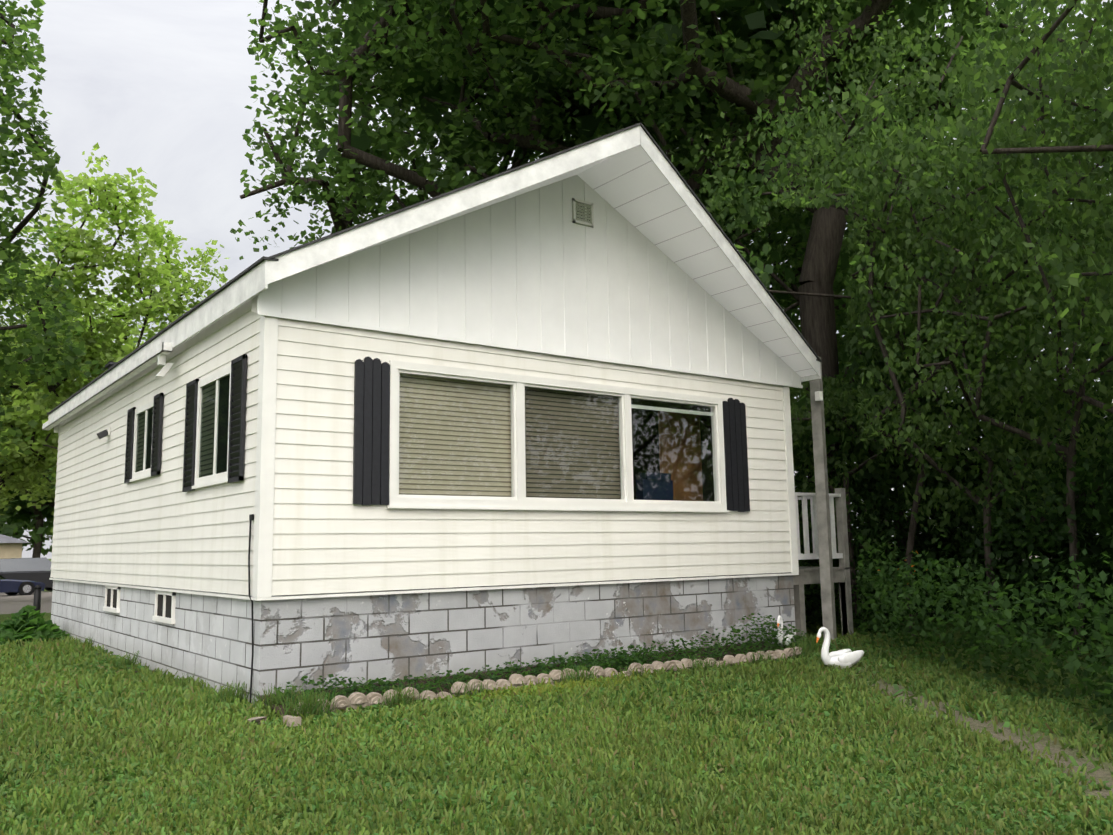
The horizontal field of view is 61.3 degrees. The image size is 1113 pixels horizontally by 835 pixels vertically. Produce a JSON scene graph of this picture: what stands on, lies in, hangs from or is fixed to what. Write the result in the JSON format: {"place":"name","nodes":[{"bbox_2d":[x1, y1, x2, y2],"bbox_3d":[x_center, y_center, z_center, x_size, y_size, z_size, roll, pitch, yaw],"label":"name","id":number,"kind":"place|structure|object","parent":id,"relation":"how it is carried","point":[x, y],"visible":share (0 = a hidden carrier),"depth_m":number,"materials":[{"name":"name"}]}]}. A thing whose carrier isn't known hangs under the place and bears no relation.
{"place":"outdoors","nodes":[
{"label":"outdoors","id":0,"kind":"place"},
{"bbox_2d":[0,0,106,464],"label":"tree","id":1,"kind":"object","parent":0,"point":[14,52],"depth_m":21.48,"materials":[{"name":"green plant"}]},
{"bbox_2d":[105,362,116,368],"bbox_3d":[-7.065,-0.640,15.104,0.330,0.438,0.330,5,-10,-37],"label":"roof chimney","id":2,"kind":"object","parent":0,"point":[108,365],"visible":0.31,"depth_m":14.96,"materials":[{"name":"grey metal"}]},
{"bbox_2d":[248,514,253,702],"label":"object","id":3,"kind":"structure","parent":0,"point":[251,517],"depth_m":7.73,"materials":[{"name":"metal"}]},
{"bbox_2d":[230,0,707,259],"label":"maple tree","id":4,"kind":"object","parent":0,"point":[344,188],"depth_m":23.03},
{"bbox_2d":[0,556,1112,832],"bbox_3d":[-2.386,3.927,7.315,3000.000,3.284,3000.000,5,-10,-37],"label":"lawn ground","id":5,"kind":"structure","parent":0,"point":[12,604],"depth_m":7.98,"materials":[{"name":"green plant"}]},
{"bbox_2d":[0,534,30,558],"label":"neighbour house","id":6,"kind":"structure","parent":5,"relation":"on","point":[10,547],"depth_m":60.27,"materials":[{"name":"beige"}]},
{"bbox_2d":[0,575,44,594],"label":"convertible car","id":7,"kind":"object","parent":5,"relation":"on","point":[15,587],"visible":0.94,"depth_m":42.41,"materials":[{"name":"blue metal"}]},
{"bbox_2d":[0,557,52,590],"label":"trailer","id":8,"kind":"object","parent":5,"relation":"on","point":[34,569],"visible":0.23,"depth_m":47.18,"materials":[{"name":"black metal"}]},
{"bbox_2d":[0,490,53,544],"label":"tree","id":9,"kind":"object","parent":5,"relation":"on","point":[50,517],"depth_m":76.30,"materials":[{"name":"green plant"}]},
{"bbox_2d":[0,605,69,644],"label":"hosta plant","id":10,"kind":"object","parent":5,"relation":"on","point":[28,622],"visible":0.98,"depth_m":13.67,"materials":[{"name":"green plant"}]},
{"bbox_2d":[33,585,41,614],"bbox_3d":[-9.987,3.606,18.032,0.143,0.760,0.150,5,-10,-37],"label":"bollard","id":11,"kind":"object","parent":5,"relation":"on","point":[37,598],"visible":0.73,"depth_m":18.01,"materials":[{"name":"black metal"}]},
{"bbox_2d":[0,376,90,557],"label":"tree","id":12,"kind":"object","parent":5,"relation":"on","point":[9,529],"depth_m":74.74,"materials":[{"name":"green plant"}]},
{"bbox_2d":[0,248,99,514],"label":"young tree","id":13,"kind":"object","parent":5,"relation":"on","point":[27,476],"depth_m":33.14,"materials":[{"name":"green plant"}]},
{"bbox_2d":[1,286,143,518],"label":"young tree","id":14,"kind":"object","parent":5,"relation":"on","point":[41,492],"depth_m":38.88,"materials":[{"name":"green plant"}]},
{"bbox_2d":[42,327,155,488],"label":"tree","id":15,"kind":"object","parent":5,"relation":"on","point":[82,384],"depth_m":62.95,"materials":[{"name":"green plant"}]},
{"bbox_2d":[0,142,202,532],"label":"young tree","id":16,"kind":"object","parent":5,"relation":"on","point":[74,252],"depth_m":32.08,"materials":[{"name":"green plant"}]},
{"bbox_2d":[65,219,228,384],"bbox_3d":[-15.173,-0.302,35.780,7.995,14.448,6.544,5,-10,-37],"label":"young tree","id":17,"kind":"object","parent":5,"relation":"on","point":[175,269],"depth_m":36.65,"materials":[{"name":"green plant"}]},
{"bbox_2d":[143,273,229,339],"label":"young tree","id":18,"kind":"object","parent":5,"relation":"on","point":[221,276],"visible":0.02,"depth_m":40.33,"materials":[{"name":"green plant"}]},
{"bbox_2d":[51,572,795,707],"bbox_3d":[-2.664,3.022,13.473,6.700,1.500,9.810,5,-10,-37],"label":"foundation","id":19,"kind":"object","parent":5,"relation":"on","point":[393,637],"visible":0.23,"depth_m":9.10,"materials":[{"name":"grey concrete"}]},
{"bbox_2d":[103,585,175,623],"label":"basement windows","id":20,"kind":"structure","parent":19,"relation":"attached to","point":[164,608],"depth_m":10.13,"materials":[{"name":"grey plastic"}]},
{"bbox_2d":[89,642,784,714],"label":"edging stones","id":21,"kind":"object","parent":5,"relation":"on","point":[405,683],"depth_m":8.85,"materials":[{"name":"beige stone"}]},
{"bbox_2d":[59,632,823,718],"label":"grass tufts","id":22,"kind":"object","parent":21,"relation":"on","point":[399,699],"visible":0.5,"depth_m":7.66,"materials":[{"name":"green plant"}]},
{"bbox_2d":[271,613,809,705],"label":"bed plants","id":23,"kind":"object","parent":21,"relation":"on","point":[624,656],"visible":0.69,"depth_m":9.26,"materials":[{"name":"green plant"}]},
{"bbox_2d":[776,615,795,646],"bbox_3d":[2.662,2.499,10.978,0.205,0.385,0.509,-5,-9,28],"label":"figurine","id":24,"kind":"object","parent":21,"relation":"on","point":[779,621],"visible":0.65,"depth_m":10.85,"materials":[{"name":"white"}]},
{"bbox_2d":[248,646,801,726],"bbox_3d":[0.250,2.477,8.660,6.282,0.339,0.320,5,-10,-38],"label":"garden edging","id":25,"kind":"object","parent":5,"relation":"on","point":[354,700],"visible":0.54,"depth_m":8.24,"materials":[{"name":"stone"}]},
{"bbox_2d":[0,615,1112,834],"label":"lawn","id":26,"kind":"structure","parent":5,"relation":"on","point":[63,790],"depth_m":5.84,"materials":[{"name":"green plant"}]},
{"bbox_2d":[247,0,1112,612],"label":"maple tree","id":27,"kind":"object","parent":5,"relation":"on","point":[659,31],"depth_m":18.41,"materials":[{"name":"green plant"}]},
{"bbox_2d":[711,399,723,500],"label":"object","id":28,"kind":"object","parent":5,"relation":"on","point":[713,452],"visible":0.12,"depth_m":11.22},
{"bbox_2d":[54,295,257,432],"bbox_3d":[-2.706,-1.064,14.145,7.090,1.980,9.730,5,-10,-37],"label":"soffit","id":29,"kind":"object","parent":28,"relation":"on","point":[254,309],"visible":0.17,"depth_m":8.08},
{"bbox_2d":[135,374,229,477],"bbox_3d":[-4.014,0.226,9.912,0.001,0.950,3.520,5,-10,-37],"label":"side window glass","id":30,"kind":"object","parent":28,"relation":"attached to","point":[206,453],"visible":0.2,"depth_m":9.02,"materials":[{"name":"glass"}]},
{"bbox_2d":[50,299,791,595],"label":"siding walls","id":31,"kind":"structure","parent":28,"relation":"on","point":[162,530],"depth_m":9.36,"materials":[{"name":"white plastic"}]},
{"bbox_2d":[97,427,109,438],"bbox_3d":[-6.062,0.207,12.546,0.147,0.165,0.120,5,-10,-37],"label":"flood light","id":32,"kind":"object","parent":31,"relation":"attached to","point":[102,434],"visible":0.96,"depth_m":12.51,"materials":[{"name":"grey metal"}]},
{"bbox_2d":[130,365,230,488],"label":"window frames","id":33,"kind":"structure","parent":31,"relation":"attached to","point":[214,479],"depth_m":9.19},
{"bbox_2d":[49,315,798,600],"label":"corner trim","id":34,"kind":"structure","parent":31,"relation":"attached to","point":[264,482],"depth_m":7.90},
{"bbox_2d":[124,354,749,511],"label":"shutters","id":35,"kind":"object","parent":31,"relation":"attached to","point":[371,431],"visible":0.92,"depth_m":8.47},
{"bbox_2d":[399,374,620,498],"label":"window blinds","id":36,"kind":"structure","parent":28,"relation":"attached to","point":[408,471],"depth_m":9.34,"materials":[{"name":"beige plastic"}]},
{"bbox_2d":[386,360,728,512],"bbox_3d":[0.221,0.298,9.830,4.410,1.355,0.105,5,-10,-37],"label":"window frame","id":37,"kind":"object","parent":28,"relation":"attached to","point":[518,499],"visible":0.94,"depth_m":9.51,"materials":[{"name":"white plastic"}]},
{"bbox_2d":[399,373,716,500],"bbox_3d":[0.207,0.288,9.850,4.220,1.180,0.001,5,-10,-37],"label":"front window glass","id":38,"kind":"object","parent":37,"relation":"on","point":[705,476],"visible":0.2,"depth_m":9.91,"materials":[{"name":"clear glass"}]},
{"bbox_2d":[299,141,816,376],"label":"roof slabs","id":39,"kind":"structure","parent":28,"relation":"on","point":[633,186],"depth_m":10.47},
{"bbox_2d":[42,342,173,430],"bbox_3d":[-6.332,-0.168,12.853,0.170,0.335,7.620,5,-10,-37],"label":"gutter","id":40,"kind":"object","parent":39,"relation":"attached to","point":[159,353],"visible":1,"depth_m":11.37,"materials":[{"name":"white metal"}]},
{"bbox_2d":[47,123,821,419],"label":"fascia boards","id":41,"kind":"object","parent":39,"relation":"attached to","point":[255,279],"visible":0.58,"depth_m":8.88,"materials":[{"name":"white wood"}]},
{"bbox_2d":[257,175,802,387],"bbox_3d":[0.306,-1.632,10.158,7.100,2.045,0.048,5,-10,-37],"label":"gable siding","id":42,"kind":"object","parent":39,"relation":"attached to","point":[537,271],"visible":1,"depth_m":9.78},
{"bbox_2d":[572,198,593,226],"bbox_3d":[0.287,-2.228,10.210,0.280,0.270,0.025,5,-10,-37],"label":"gable vent","id":43,"kind":"object","parent":42,"relation":"attached to","point":[578,211],"visible":1,"depth_m":10.20,"materials":[{"name":"beige plastic"}]},
{"bbox_2d":[631,399,713,500],"bbox_3d":[-0.713,0.717,11.274,5.250,2.400,3.220,5,-10,-37],"label":"interior room","id":44,"kind":"object","parent":28,"relation":"attached to","point":[651,444],"depth_m":11.72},
{"bbox_2d":[636,472,673,500],"bbox_3d":[1.062,1.127,11.165,0.480,0.900,0.500,5,-10,-37],"label":"interior chair","id":45,"kind":"object","parent":44,"relation":"in","point":[643,493],"depth_m":10.98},
{"bbox_2d":[687,157,918,531],"bbox_3d":[3.902,-0.739,20.214,8.738,9.648,8.720,5,-10,-37],"label":"tree","id":46,"kind":"object","parent":5,"relation":"on","point":[775,256],"depth_m":19.64,"materials":[{"name":"green plant"}]},
{"bbox_2d":[793,356,853,639],"bbox_3d":[2.373,1.391,13.882,1.530,3.884,4.303,5,-10,-37],"label":"wooden deck","id":47,"kind":"object","parent":5,"relation":"on","point":[826,574],"visible":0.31,"depth_m":12.20,"materials":[{"name":"grey wood"}]},
{"bbox_2d":[815,391,822,400],"bbox_3d":[3.403,-0.278,12.168,0.070,0.120,0.070,5,-10,-37],"label":"post lamp","id":48,"kind":"object","parent":47,"relation":"attached to","point":[818,395],"visible":1,"depth_m":12.15,"materials":[{"name":"white plastic"}]},
{"bbox_2d":[795,492,842,559],"bbox_3d":[2.245,1.673,14.023,1.530,0.880,3.860,5,-10,-37],"label":"deck railing","id":49,"kind":"object","parent":47,"relation":"attached to","point":[804,497],"visible":0.33,"depth_m":12.54,"materials":[{"name":"white wood"}]},
{"bbox_2d":[816,627,864,668],"bbox_3d":[2.937,2.406,9.782,0.602,0.455,0.242,3,-9,-29],"label":"swan figurine","id":50,"kind":"object","parent":5,"relation":"on","point":[843,658],"visible":0.94,"depth_m":9.69,"materials":[{"name":"white plastic"}]},
{"bbox_2d":[675,83,1041,628],"bbox_3d":[4.596,-0.740,14.526,5.311,8.098,5.662,5,-10,-37],"label":"tree sapling","id":51,"kind":"object","parent":5,"relation":"on","point":[832,403],"depth_m":14.14,"materials":[{"name":"green plant"}]},
{"bbox_2d":[671,91,1099,615],"bbox_3d":[5.233,-1.100,16.154,8.787,9.195,7.884,5,-10,-37],"label":"tree","id":52,"kind":"object","parent":5,"relation":"on","point":[864,359],"depth_m":14.70,"materials":[{"name":"green plant"}]},
{"bbox_2d":[748,0,1100,635],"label":"tree sapling","id":53,"kind":"object","parent":5,"relation":"on","point":[820,132],"depth_m":12.87,"materials":[{"name":"green plant"}]},
{"bbox_2d":[755,0,1112,640],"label":"tree sapling","id":54,"kind":"object","parent":5,"relation":"on","point":[877,143],"depth_m":12.34,"materials":[{"name":"green plant"}]},
{"bbox_2d":[793,161,1082,618],"bbox_3d":[5.913,-0.603,15.684,4.328,7.994,5.276,5,-10,-37],"label":"tree sapling","id":55,"kind":"object","parent":5,"relation":"on","point":[828,380],"depth_m":15.00,"materials":[{"name":"green plant"}]},
{"bbox_2d":[794,424,1112,657],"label":"shrub hedge","id":56,"kind":"object","parent":5,"relation":"on","point":[1006,537],"visible":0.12,"depth_m":12.52,"materials":[{"name":"green plant"}]},
{"bbox_2d":[794,343,1112,644],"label":"shrubs","id":57,"kind":"object","parent":5,"relation":"on","point":[1087,561],"depth_m":12.81,"materials":[{"name":"green plant"}]},
{"bbox_2d":[803,0,1112,410],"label":"tree sapling","id":58,"kind":"object","parent":5,"relation":"on","point":[1100,51],"depth_m":8.39,"materials":[{"name":"green plant"}]},
{"bbox_2d":[804,534,1112,736],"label":"undergrowth hedge","id":59,"kind":"object","parent":5,"relation":"on","point":[992,632],"visible":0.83,"depth_m":9.04,"materials":[{"name":"green plant"}]},
{"bbox_2d":[834,72,1112,590],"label":"tree","id":60,"kind":"object","parent":5,"relation":"on","point":[845,243],"depth_m":17.31,"materials":[{"name":"green plant"}]},
{"bbox_2d":[841,5,1112,656],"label":"tree sapling","id":61,"kind":"object","parent":5,"relation":"on","point":[964,332],"depth_m":11.10,"materials":[{"name":"green plant"}]},
{"bbox_2d":[872,0,1112,456],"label":"tree sapling","id":62,"kind":"object","parent":5,"relation":"on","point":[967,102],"depth_m":10.48,"materials":[{"name":"green plant"}]},
{"bbox_2d":[881,5,1112,581],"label":"tree","id":63,"kind":"object","parent":5,"relation":"on","point":[1015,363],"depth_m":13.77,"materials":[{"name":"green plant"}]},
{"bbox_2d":[944,0,1112,399],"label":"tree sapling","id":64,"kind":"object","parent":5,"relation":"on","point":[1042,231],"depth_m":9.79,"materials":[{"name":"green plant"}]},
{"bbox_2d":[992,38,1112,434],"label":"tree","id":65,"kind":"object","parent":5,"relation":"on","point":[1080,252],"depth_m":14.65,"materials":[{"name":"green plant"}]},
{"bbox_2d":[1033,39,1112,353],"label":"foliage","id":66,"kind":"object","parent":5,"relation":"on","point":[1073,281],"visible":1,"depth_m":6.72,"materials":[{"name":"green plant"}]},
{"bbox_2d":[1050,55,1112,253],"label":"foliage","id":67,"kind":"object","parent":5,"relation":"on","point":[1098,107],"visible":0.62,"depth_m":8.37,"materials":[{"name":"green plant"}]},
{"bbox_2d":[0,0,1112,558],"label":"sky","id":68,"kind":"structure","parent":0,"point":[161,87],"materials":[{"name":"white"}]},
{"bbox_2d":[247,0,929,305],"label":"maple tree","id":69,"kind":"object","parent":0,"point":[592,127],"depth_m":20.73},
{"bbox_2d":[479,0,1112,575],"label":"maple tree","id":70,"kind":"object","parent":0,"point":[795,240],"depth_m":22.15,"materials":[{"name":"green plant"}]}
]}

